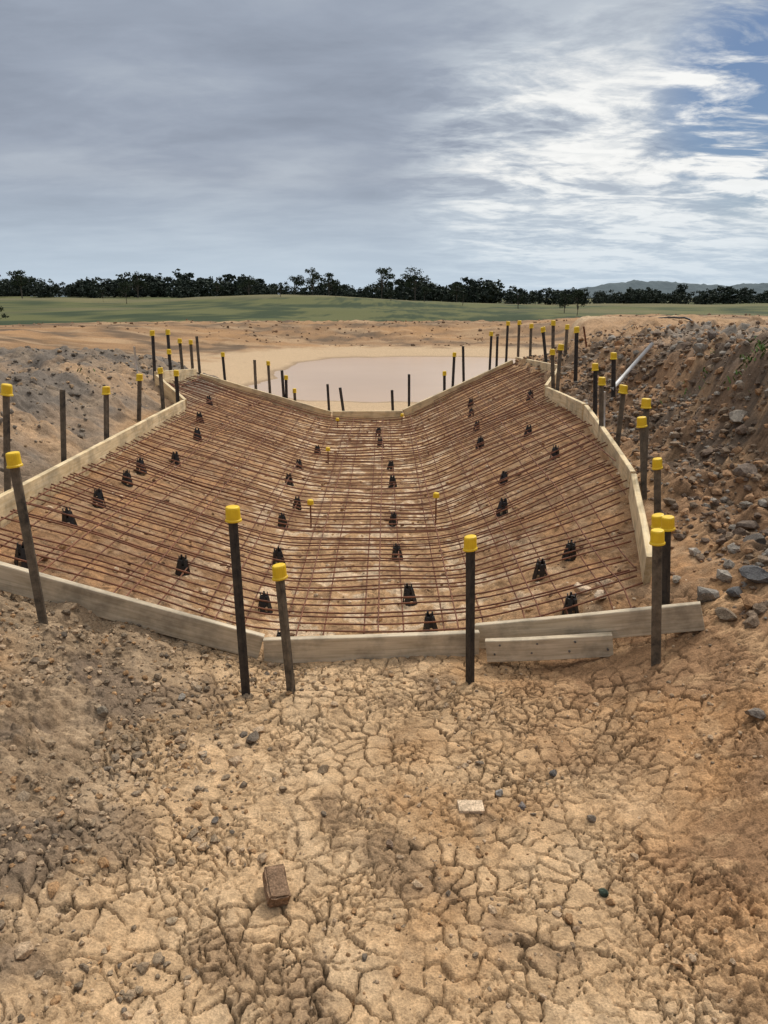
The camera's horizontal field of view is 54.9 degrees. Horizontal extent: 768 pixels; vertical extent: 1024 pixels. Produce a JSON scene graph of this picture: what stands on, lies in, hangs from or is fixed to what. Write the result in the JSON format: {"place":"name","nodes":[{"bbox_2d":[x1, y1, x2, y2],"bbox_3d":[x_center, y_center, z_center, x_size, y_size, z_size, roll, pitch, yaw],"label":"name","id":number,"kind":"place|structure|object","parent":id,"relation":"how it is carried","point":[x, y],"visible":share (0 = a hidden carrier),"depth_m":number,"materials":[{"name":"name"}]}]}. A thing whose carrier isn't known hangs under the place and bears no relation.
{"place":"outdoors","nodes":[
{"label":"outdoors","id":0,"kind":"place"},
{"bbox_2d":[0,590,306,1023],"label":"loose gravel","id":1,"kind":"structure","parent":0,"point":[24,950],"depth_m":2.57,"materials":[{"name":"gravel"}]},
{"bbox_2d":[249,357,514,401],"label":"pond water","id":2,"kind":"structure","parent":0,"point":[360,379],"depth_m":23.48,"materials":[{"name":"liquid"}]},
{"bbox_2d":[0,295,767,1023],"bbox_3d":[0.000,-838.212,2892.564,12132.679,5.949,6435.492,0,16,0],"label":"ground","id":3,"kind":"structure","parent":0,"point":[240,945],"depth_m":2.76,"materials":[{"name":"soil"}]},
{"bbox_2d":[0,383,12,491],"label":"star picket","id":4,"kind":"object","parent":3,"relation":"on","point":[6,393],"visible":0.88,"depth_m":4.03,"materials":[{"name":"metal"}]},
{"bbox_2d":[6,270,33,297],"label":"gum tree","id":5,"kind":"object","parent":3,"relation":"on","point":[19,278],"visible":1,"depth_m":313.20,"materials":[{"name":"green plant"}]},
{"bbox_2d":[14,542,27,568],"bbox_3d":[-1.786,0.213,3.655,0.091,0.124,0.093,9,17,20],"label":"bar chair","id":6,"kind":"object","parent":3,"relation":"on","point":[20,552],"visible":0.54,"depth_m":3.63,"materials":[{"name":"black plastic"}]},
{"bbox_2d":[5,451,48,624],"bbox_3d":[-1.497,0.189,3.143,0.064,0.907,0.064,-2,17,1],"label":"star picket","id":7,"kind":"object","parent":3,"relation":"on","point":[14,462],"visible":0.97,"depth_m":3.10,"materials":[{"name":"metal"}]},
{"bbox_2d":[59,389,66,461],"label":"star picket","id":8,"kind":"object","parent":3,"relation":"on","point":[63,424],"visible":0.67,"depth_m":4.92,"materials":[{"name":"metal"}]},
{"bbox_2d":[62,507,77,525],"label":"bar chair","id":9,"kind":"object","parent":3,"relation":"on","point":[66,519],"visible":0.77,"depth_m":4.25,"materials":[{"name":"black plastic"}]},
{"bbox_2d":[0,400,185,527],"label":"timber form board","id":10,"kind":"object","parent":3,"relation":"on","point":[34,486],"visible":0.77,"depth_m":5.06,"materials":[{"name":"brown wood"}]},
{"bbox_2d":[92,488,105,508],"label":"bar chair","id":11,"kind":"object","parent":3,"relation":"on","point":[98,492],"visible":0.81,"depth_m":4.66,"materials":[{"name":"black plastic"}]},
{"bbox_2d":[0,346,205,471],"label":"clay clods","id":12,"kind":"object","parent":3,"relation":"on","point":[33,380],"visible":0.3,"depth_m":6.95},
{"bbox_2d":[97,706,108,717],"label":"stone","id":13,"kind":"object","parent":3,"relation":"on","point":[103,711],"visible":1,"depth_m":2.76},
{"bbox_2d":[102,386,110,439],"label":"star picket","id":14,"kind":"object","parent":3,"relation":"on","point":[105,391],"visible":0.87,"depth_m":5.76,"materials":[{"name":"metal"}]},
{"bbox_2d":[115,281,130,303],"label":"gum tree","id":15,"kind":"object","parent":3,"relation":"on","point":[123,286],"visible":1,"depth_m":220.10,"materials":[{"name":"green plant"}]},
{"bbox_2d":[121,470,132,486],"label":"bar chair","id":16,"kind":"object","parent":3,"relation":"on","point":[126,473],"visible":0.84,"depth_m":5.20,"materials":[{"name":"black plastic"}]},
{"bbox_2d":[0,561,264,658],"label":"timber form board","id":17,"kind":"object","parent":3,"relation":"on","point":[112,606],"visible":0.86,"depth_m":3.42,"materials":[{"name":"brown wood"}]},
{"bbox_2d":[121,271,147,297],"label":"gum tree","id":18,"kind":"object","parent":3,"relation":"on","point":[137,283],"visible":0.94,"depth_m":314.89,"materials":[{"name":"green plant"}]},
{"bbox_2d":[136,374,142,420],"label":"star picket","id":19,"kind":"object","parent":3,"relation":"on","point":[139,378],"visible":0.89,"depth_m":6.85,"materials":[{"name":"metal"}]},
{"bbox_2d":[150,330,155,380],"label":"star picket","id":20,"kind":"object","parent":3,"relation":"on","point":[152,333],"visible":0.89,"depth_m":8.41,"materials":[{"name":"black metal"}]},
{"bbox_2d":[157,367,164,409],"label":"star picket","id":21,"kind":"object","parent":3,"relation":"on","point":[160,374],"visible":0.9,"depth_m":7.54,"materials":[{"name":"metal"}]},
{"bbox_2d":[155,375,186,408],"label":"timber form board","id":22,"kind":"object","parent":3,"relation":"on","point":[169,393],"visible":0.45,"depth_m":8.03,"materials":[{"name":"brown wood"}]},
{"bbox_2d":[154,369,196,384],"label":"timber form board","id":23,"kind":"object","parent":3,"relation":"on","point":[168,376],"visible":0.47,"depth_m":9.28,"materials":[{"name":"brown wood"}]},
{"bbox_2d":[173,370,179,402],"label":"star picket","id":24,"kind":"object","parent":3,"relation":"on","point":[176,373],"visible":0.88,"depth_m":7.68,"materials":[{"name":"black metal"}]},
{"bbox_2d":[177,338,183,369],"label":"star picket","id":25,"kind":"object","parent":3,"relation":"on","point":[180,351],"visible":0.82,"depth_m":9.70,"materials":[{"name":"metal"}]},
{"bbox_2d":[175,554,189,575],"bbox_3d":[-1.126,0.299,4.137,0.088,0.118,0.086,1,17,-10],"label":"bar chair","id":26,"kind":"object","parent":3,"relation":"on","point":[182,562],"visible":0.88,"depth_m":4.11,"materials":[{"name":"black plastic"}]},
{"bbox_2d":[189,340,193,368],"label":"star picket","id":27,"kind":"object","parent":3,"relation":"on","point":[191,353],"visible":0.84,"depth_m":10.13,"materials":[{"name":"metal"}]},
{"bbox_2d":[195,336,200,374],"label":"star picket","id":28,"kind":"object","parent":3,"relation":"on","point":[198,355],"visible":0.73,"depth_m":10.49,"materials":[{"name":"metal"}]},
{"bbox_2d":[225,505,249,694],"bbox_3d":[-0.596,0.457,3.083,0.067,1.003,0.067,-1,17,0],"label":"star picket","id":29,"kind":"object","parent":3,"relation":"on","point":[233,519],"visible":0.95,"depth_m":3.03,"materials":[{"name":"black metal"}]},
{"bbox_2d":[237,275,257,294],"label":"gum tree","id":30,"kind":"object","parent":3,"relation":"on","point":[250,281],"visible":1,"depth_m":315.63,"materials":[{"name":"green plant"}]},
{"bbox_2d":[246,731,258,743],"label":"stone","id":31,"kind":"object","parent":3,"relation":"on","point":[252,737],"visible":1,"depth_m":2.84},
{"bbox_2d":[253,360,256,388],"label":"star picket","id":32,"kind":"object","parent":3,"relation":"on","point":[255,374],"visible":0.64,"depth_m":10.47,"materials":[{"name":"metal"}]},
{"bbox_2d":[258,591,272,612],"bbox_3d":[-0.647,0.488,4.001,0.087,0.116,0.085,1,11,15],"label":"bar chair","id":33,"kind":"object","parent":3,"relation":"on","point":[263,596],"visible":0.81,"depth_m":3.98,"materials":[{"name":"black plastic"}]},
{"bbox_2d":[200,373,331,418],"bbox_3d":[-1.631,-1.575,10.164,1.855,0.138,0.045,16,16,-4],"label":"timber form board","id":34,"kind":"object","parent":3,"relation":"on","point":[278,398],"visible":0.51,"depth_m":10.15,"materials":[{"name":"brown wood"}]},
{"bbox_2d":[266,361,270,393],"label":"star picket","id":35,"kind":"object","parent":3,"relation":"on","point":[268,374],"visible":0.88,"depth_m":10.76,"materials":[{"name":"metal"}]},
{"bbox_2d":[262,864,290,907],"bbox_3d":[-0.311,1.074,2.125,0.068,0.055,0.108,3,31,-22],"label":"broken brick","id":36,"kind":"object","parent":3,"relation":"on","point":[276,888],"visible":1,"depth_m":2.10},
{"bbox_2d":[272,546,285,563],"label":"bar chair","id":37,"kind":"object","parent":3,"relation":"on","point":[277,552],"visible":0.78,"depth_m":4.66,"materials":[{"name":"black plastic"}]},
{"bbox_2d":[272,563,295,694],"bbox_3d":[-0.414,0.569,3.151,0.067,0.735,0.067,-3,15,1],"label":"star picket","id":38,"kind":"object","parent":3,"relation":"on","point":[279,574],"visible":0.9,"depth_m":3.12,"materials":[{"name":"metal"}]},
{"bbox_2d":[285,275,305,294],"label":"gum tree","id":39,"kind":"object","parent":3,"relation":"on","point":[296,279],"visible":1,"depth_m":319.16,"materials":[{"name":"green plant"}]},
{"bbox_2d":[304,267,322,294],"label":"gum tree","id":40,"kind":"object","parent":3,"relation":"on","point":[316,275],"visible":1,"depth_m":266.42,"materials":[{"name":"green plant"}]},
{"bbox_2d":[0,363,642,635],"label":"rebar mesh","id":41,"kind":"object","parent":3,"relation":"on","point":[162,555],"visible":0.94,"depth_m":5.25,"materials":[{"name":"metal"}]},
{"bbox_2d":[319,272,340,295],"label":"gum tree","id":42,"kind":"object","parent":3,"relation":"on","point":[329,280],"visible":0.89,"depth_m":303.89,"materials":[{"name":"green plant"}]},
{"bbox_2d":[10,384,699,635],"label":"chute crumbs","id":43,"kind":"object","parent":3,"relation":"on","point":[201,589],"visible":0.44,"depth_m":5.11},
{"bbox_2d":[332,411,402,420],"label":"timber form board","id":44,"kind":"object","parent":3,"relation":"on","point":[380,415],"visible":0.74,"depth_m":10.21,"materials":[{"name":"brown wood"}]},
{"bbox_2d":[263,630,479,663],"bbox_3d":[-0.055,0.643,3.521,1.024,0.125,0.044,-1,16,-5],"label":"timber form board","id":45,"kind":"object","parent":3,"relation":"on","point":[326,648],"visible":0.88,"depth_m":3.50,"materials":[{"name":"brown wood"}]},
{"bbox_2d":[5,313,750,345],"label":"bank clods","id":46,"kind":"object","parent":3,"relation":"on","point":[443,321],"visible":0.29,"depth_m":39.31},
{"bbox_2d":[366,267,394,298],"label":"gum tree","id":47,"kind":"object","parent":3,"relation":"on","point":[381,284],"visible":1,"depth_m":285.92,"materials":[{"name":"green plant"}]},
{"bbox_2d":[0,268,767,304],"bbox_3d":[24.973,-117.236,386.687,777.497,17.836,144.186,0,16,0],"label":"distant tree line","id":48,"kind":"object","parent":3,"relation":"on","point":[186,285],"visible":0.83,"depth_m":337.89,"materials":[{"name":"green plant"}]},
{"bbox_2d":[392,543,402,559],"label":"bar chair","id":49,"kind":"object","parent":3,"relation":"on","point":[396,547],"visible":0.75,"depth_m":4.84,"materials":[{"name":"black plastic"}]},
{"bbox_2d":[403,583,416,605],"bbox_3d":[0.141,0.462,4.155,0.087,0.119,0.089,-4,15,5],"label":"bar chair","id":50,"kind":"object","parent":3,"relation":"on","point":[408,590],"visible":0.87,"depth_m":4.13,"materials":[{"name":"black plastic"}]},
{"bbox_2d":[400,266,430,300],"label":"gum tree","id":51,"kind":"object","parent":3,"relation":"on","point":[412,279],"visible":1,"depth_m":300.61,"materials":[{"name":"green plant"}]},
{"bbox_2d":[77,336,767,403],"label":"weeds","id":52,"kind":"object","parent":3,"relation":"on","point":[762,348],"visible":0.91,"depth_m":5.09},
{"bbox_2d":[423,611,437,631],"bbox_3d":[0.236,0.568,3.800,0.084,0.112,0.082,-5,15,0],"label":"bar chair","id":53,"kind":"object","parent":3,"relation":"on","point":[429,617],"visible":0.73,"depth_m":3.78,"materials":[{"name":"black plastic"}]},
{"bbox_2d":[451,352,455,386],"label":"star picket","id":54,"kind":"object","parent":3,"relation":"on","point":[453,368],"visible":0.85,"depth_m":10.54,"materials":[{"name":"black metal"}]},
{"bbox_2d":[448,283,465,301],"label":"gum tree","id":55,"kind":"object","parent":3,"relation":"on","point":[456,286],"visible":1,"depth_m":286.87,"materials":[{"name":"green plant"}]},
{"bbox_2d":[402,360,513,418],"bbox_3d":[1.082,-1.744,10.496,1.858,0.152,0.044,-27,24,-16],"label":"timber form board","id":56,"kind":"object","parent":3,"relation":"on","point":[413,408],"visible":0.52,"depth_m":10.41,"materials":[{"name":"brown wood"}]},
{"bbox_2d":[462,346,464,381],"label":"star picket","id":57,"kind":"object","parent":3,"relation":"on","point":[463,368],"visible":0.62,"depth_m":10.57,"materials":[{"name":"black metal"}]},
{"bbox_2d":[463,534,477,684],"bbox_3d":[0.374,0.506,3.219,0.062,0.848,0.062,-2,16,1],"label":"star picket","id":58,"kind":"object","parent":3,"relation":"on","point":[470,548],"visible":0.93,"depth_m":3.18,"materials":[{"name":"black metal"}]},
{"bbox_2d":[457,800,484,813],"bbox_3d":[0.290,0.986,2.473,0.086,0.014,0.057,1,17,-3],"label":"flat tile","id":59,"kind":"object","parent":3,"relation":"on","point":[470,806],"visible":1,"depth_m":2.47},
{"bbox_2d":[488,332,492,369],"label":"star picket","id":60,"kind":"object","parent":3,"relation":"on","point":[490,349],"visible":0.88,"depth_m":10.67,"materials":[{"name":"black metal"}]},
{"bbox_2d":[496,498,507,516],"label":"bar chair","id":61,"kind":"object","parent":3,"relation":"on","point":[503,503],"visible":0.81,"depth_m":5.17,"materials":[{"name":"black plastic"}]},
{"bbox_2d":[505,321,509,361],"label":"star picket","id":62,"kind":"object","parent":3,"relation":"on","point":[507,335],"visible":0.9,"depth_m":10.72,"materials":[{"name":"black metal"}]},
{"bbox_2d":[517,320,521,356],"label":"star picket","id":63,"kind":"object","parent":3,"relation":"on","point":[518,338],"visible":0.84,"depth_m":10.76,"materials":[{"name":"metal"}]},
{"bbox_2d":[529,324,533,358],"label":"star picket","id":64,"kind":"object","parent":3,"relation":"on","point":[531,326],"visible":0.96,"depth_m":10.03,"materials":[{"name":"metal"}]},
{"bbox_2d":[515,357,556,372],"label":"timber form board","id":65,"kind":"object","parent":3,"relation":"on","point":[545,366],"visible":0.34,"depth_m":9.15,"materials":[{"name":"brown wood"}]},
{"bbox_2d":[532,558,546,581],"bbox_3d":[0.879,0.322,4.146,0.091,0.121,0.089,-17,28,-30],"label":"bar chair","id":66,"kind":"object","parent":3,"relation":"on","point":[540,567],"visible":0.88,"depth_m":4.13,"materials":[{"name":"black plastic"}]},
{"bbox_2d":[541,327,547,362],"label":"star picket","id":67,"kind":"object","parent":3,"relation":"on","point":[543,330],"visible":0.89,"depth_m":9.18,"materials":[{"name":"black metal"}]},
{"bbox_2d":[485,632,612,661],"bbox_3d":[0.755,0.623,3.397,0.568,0.108,0.044,-5,15,11],"label":"timber form board","id":68,"kind":"object","parent":3,"relation":"on","point":[558,647],"visible":1,"depth_m":3.38,"materials":[{"name":"brown wood"}]},
{"bbox_2d":[550,349,555,388],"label":"star picket","id":69,"kind":"object","parent":3,"relation":"on","point":[552,352],"visible":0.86,"depth_m":7.73,"materials":[{"name":"metal"}]},
{"bbox_2d":[551,320,555,348],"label":"star picket","id":70,"kind":"object","parent":3,"relation":"on","point":[553,323],"visible":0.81,"depth_m":8.77,"materials":[{"name":"metal"}]},
{"bbox_2d":[555,344,563,390],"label":"star picket","id":71,"kind":"object","parent":3,"relation":"on","point":[560,347],"visible":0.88,"depth_m":7.44,"materials":[{"name":"metal"}]},
{"bbox_2d":[557,293,571,312],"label":"gum tree","id":72,"kind":"object","parent":3,"relation":"on","point":[562,302],"visible":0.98,"depth_m":163.22,"materials":[{"name":"green plant"}]},
{"bbox_2d":[544,387,586,419],"bbox_3d":[1.736,-1.052,7.135,0.043,0.163,1.252,-1,16,-3],"label":"timber form board","id":73,"kind":"object","parent":3,"relation":"on","point":[575,406],"visible":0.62,"depth_m":7.04,"materials":[{"name":"brown wood"}]},
{"bbox_2d":[564,324,568,356],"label":"star picket","id":74,"kind":"object","parent":3,"relation":"on","point":[566,338],"visible":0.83,"depth_m":9.36,"materials":[{"name":"metal"}]},
{"bbox_2d":[562,539,576,560],"bbox_3d":[1.073,0.218,4.255,0.084,0.115,0.086,17,25,33],"label":"bar chair","id":75,"kind":"object","parent":3,"relation":"on","point":[570,545],"visible":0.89,"depth_m":4.24,"materials":[{"name":"black plastic"}]},
{"bbox_2d":[562,592,578,614],"bbox_3d":[0.928,0.458,3.669,0.089,0.119,0.087,10,24,29],"label":"bar chair","id":76,"kind":"object","parent":3,"relation":"on","point":[570,599],"visible":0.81,"depth_m":3.65,"materials":[{"name":"black plastic"}]},
{"bbox_2d":[566,289,585,313],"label":"gum tree","id":77,"kind":"object","parent":3,"relation":"on","point":[578,293],"visible":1,"depth_m":143.78,"materials":[{"name":"green plant"}]},
{"bbox_2d":[573,326,579,382],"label":"star picket","id":78,"kind":"object","parent":3,"relation":"on","point":[576,331],"visible":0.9,"depth_m":7.70,"materials":[{"name":"black metal"}]},
{"bbox_2d":[573,582,591,594],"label":"stone","id":79,"kind":"object","parent":3,"relation":"on","point":[581,588],"visible":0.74,"depth_m":3.79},
{"bbox_2d":[475,601,704,648],"bbox_3d":[0.922,0.529,3.416,1.021,0.125,0.044,-9,12,23],"label":"timber form board","id":80,"kind":"object","parent":3,"relation":"on","point":[676,618],"visible":0.69,"depth_m":3.36,"materials":[{"name":"brown wood"}]},
{"bbox_2d":[591,363,598,415],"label":"star picket","id":81,"kind":"object","parent":3,"relation":"on","point":[595,369],"visible":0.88,"depth_m":6.27,"materials":[{"name":"black metal"}]},
{"bbox_2d":[598,377,605,426],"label":"star picket","id":82,"kind":"object","parent":3,"relation":"on","point":[601,382],"visible":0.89,"depth_m":5.67,"materials":[{"name":"metal"}]},
{"bbox_2d":[595,578,613,587],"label":"stone","id":83,"kind":"object","parent":3,"relation":"on","point":[606,581],"visible":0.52,"depth_m":3.84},
{"bbox_2d":[583,405,635,492],"bbox_3d":[1.665,-0.519,5.565,0.043,0.160,1.966,2,20,6],"label":"timber form board","id":84,"kind":"object","parent":3,"relation":"on","point":[622,464],"visible":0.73,"depth_m":5.32,"materials":[{"name":"brown wood"}]},
{"bbox_2d":[610,352,616,398],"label":"star picket","id":85,"kind":"object","parent":3,"relation":"on","point":[613,356],"visible":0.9,"depth_m":6.71,"materials":[{"name":"black metal"}]},
{"bbox_2d":[615,384,627,446],"bbox_3d":[1.713,-0.617,5.395,0.068,0.620,0.068,1,17,0],"label":"star picket","id":86,"kind":"object","parent":3,"relation":"on","point":[623,389],"visible":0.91,"depth_m":5.35,"materials":[{"name":"metal"}]},
{"bbox_2d":[610,342,653,389],"bbox_3d":[2.290,-1.344,6.821,0.511,0.420,0.036,-9,19,-29],"label":"white pipe","id":87,"kind":"object","parent":3,"relation":"on","point":[635,362],"visible":1,"depth_m":6.81,"materials":[{"name":"plastic"}]},
{"bbox_2d":[628,473,651,584],"bbox_3d":[1.426,0.065,4.124,0.045,0.164,1.075,4,26,13],"label":"timber form board","id":88,"kind":"object","parent":3,"relation":"on","point":[641,528],"visible":0.98,"depth_m":3.98,"materials":[{"name":"brown wood"}]},
{"bbox_2d":[515,314,767,628],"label":"clay clods","id":89,"kind":"object","parent":3,"relation":"on","point":[751,620],"visible":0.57,"depth_m":5.80,"materials":[{"name":"soil"}]},
{"bbox_2d":[636,416,646,500],"bbox_3d":[1.579,-0.253,4.511,0.065,0.663,0.065,-6,15,2],"label":"star picket","id":90,"kind":"object","parent":3,"relation":"on","point":[641,423],"visible":0.89,"depth_m":4.47,"materials":[{"name":"metal"}]},
{"bbox_2d":[641,398,651,468],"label":"star picket","id":91,"kind":"object","parent":3,"relation":"on","point":[646,404],"visible":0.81,"depth_m":4.61,"materials":[{"name":"metal"}]},
{"bbox_2d":[649,528,665,665],"bbox_3d":[1.144,0.432,3.105,0.063,0.752,0.063,-5,16,1],"label":"star picket","id":92,"kind":"object","parent":3,"relation":"on","point":[657,542],"visible":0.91,"depth_m":3.07,"materials":[{"name":"metal"}]},
{"bbox_2d":[652,457,662,513],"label":"star picket","id":93,"kind":"object","parent":3,"relation":"on","point":[657,466],"visible":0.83,"depth_m":4.25,"materials":[{"name":"metal"}]},
{"bbox_2d":[651,513,663,528],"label":"star picket","id":94,"kind":"object","parent":3,"relation":"on","point":[655,520],"visible":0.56,"depth_m":3.42,"materials":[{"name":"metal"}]},
{"bbox_2d":[560,365,767,571],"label":"clay clods","id":95,"kind":"object","parent":3,"relation":"on","point":[733,548],"visible":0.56,"depth_m":4.56,"materials":[{"name":"soil"}]},
{"bbox_2d":[660,515,675,604],"bbox_3d":[1.282,0.329,3.352,0.065,0.653,0.065,-6,17,2],"label":"star picket","id":96,"kind":"object","parent":3,"relation":"on","point":[667,524],"visible":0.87,"depth_m":3.30,"materials":[{"name":"black metal"}]},
{"bbox_2d":[697,586,719,601],"bbox_3d":[1.501,0.383,3.425,0.098,0.080,0.100,7,17,22],"label":"stone","id":97,"kind":"object","parent":3,"relation":"on","point":[705,594],"visible":0.96,"depth_m":3.39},
{"bbox_2d":[714,607,736,619],"bbox_3d":[1.486,0.443,3.208,0.077,0.051,0.090,0,16,0],"label":"stone","id":98,"kind":"object","parent":3,"relation":"on","point":[724,613],"visible":1,"depth_m":3.20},
{"bbox_2d":[726,586,741,596],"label":"stone","id":99,"kind":"object","parent":3,"relation":"on","point":[735,591],"visible":0.95,"depth_m":3.35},
{"bbox_2d":[729,410,747,423],"bbox_3d":[2.298,-0.619,4.823,0.132,0.097,0.114,-12,20,-37],"label":"stone","id":100,"kind":"object","parent":3,"relation":"on","point":[736,416],"visible":0.97,"depth_m":4.79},
{"bbox_2d":[732,463,757,476],"bbox_3d":[2.152,-0.245,4.395,0.154,0.093,0.146,0,16,0],"label":"stone","id":101,"kind":"object","parent":3,"relation":"on","point":[743,470],"visible":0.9,"depth_m":4.36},
{"bbox_2d":[735,520,759,529],"bbox_3d":[2.002,0.077,4.073,0.130,0.052,0.068,2,16,7],"label":"stone","id":102,"kind":"object","parent":3,"relation":"on","point":[748,525],"visible":0.89,"depth_m":4.06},
{"bbox_2d":[740,593,764,610],"bbox_3d":[1.595,0.393,3.220,0.108,0.090,0.093,-4,17,-12],"label":"stone","id":103,"kind":"object","parent":3,"relation":"on","point":[750,601],"visible":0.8,"depth_m":3.19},
{"bbox_2d":[739,565,767,583],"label":"stone","id":104,"kind":"object","parent":3,"relation":"on","point":[756,574],"visible":0.97,"depth_m":3.37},
{"bbox_2d":[743,533,765,543],"bbox_3d":[1.842,0.152,3.698,0.090,0.106,0.112,0,16,0],"label":"stone","id":105,"kind":"object","parent":3,"relation":"on","point":[759,538],"visible":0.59,"depth_m":3.65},
{"bbox_2d":[744,708,765,719],"bbox_3d":[1.310,0.713,2.610,0.063,0.041,0.050,0,16,0],"label":"stone","id":106,"kind":"object","parent":3,"relation":"on","point":[758,713],"visible":1,"depth_m":2.59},
{"bbox_2d":[0,0,767,294],"label":"sky","id":107,"kind":"structure","parent":0,"point":[531,145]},
{"bbox_2d":[36,280,767,297],"bbox_3d":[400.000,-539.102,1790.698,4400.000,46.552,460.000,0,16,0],"label":"distant hills","id":108,"kind":"structure","parent":0,"point":[666,287],"depth_m":1753.20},
{"bbox_2d":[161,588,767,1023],"bbox_3d":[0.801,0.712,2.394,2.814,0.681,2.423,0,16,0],"label":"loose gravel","id":109,"kind":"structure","parent":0,"point":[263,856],"depth_m":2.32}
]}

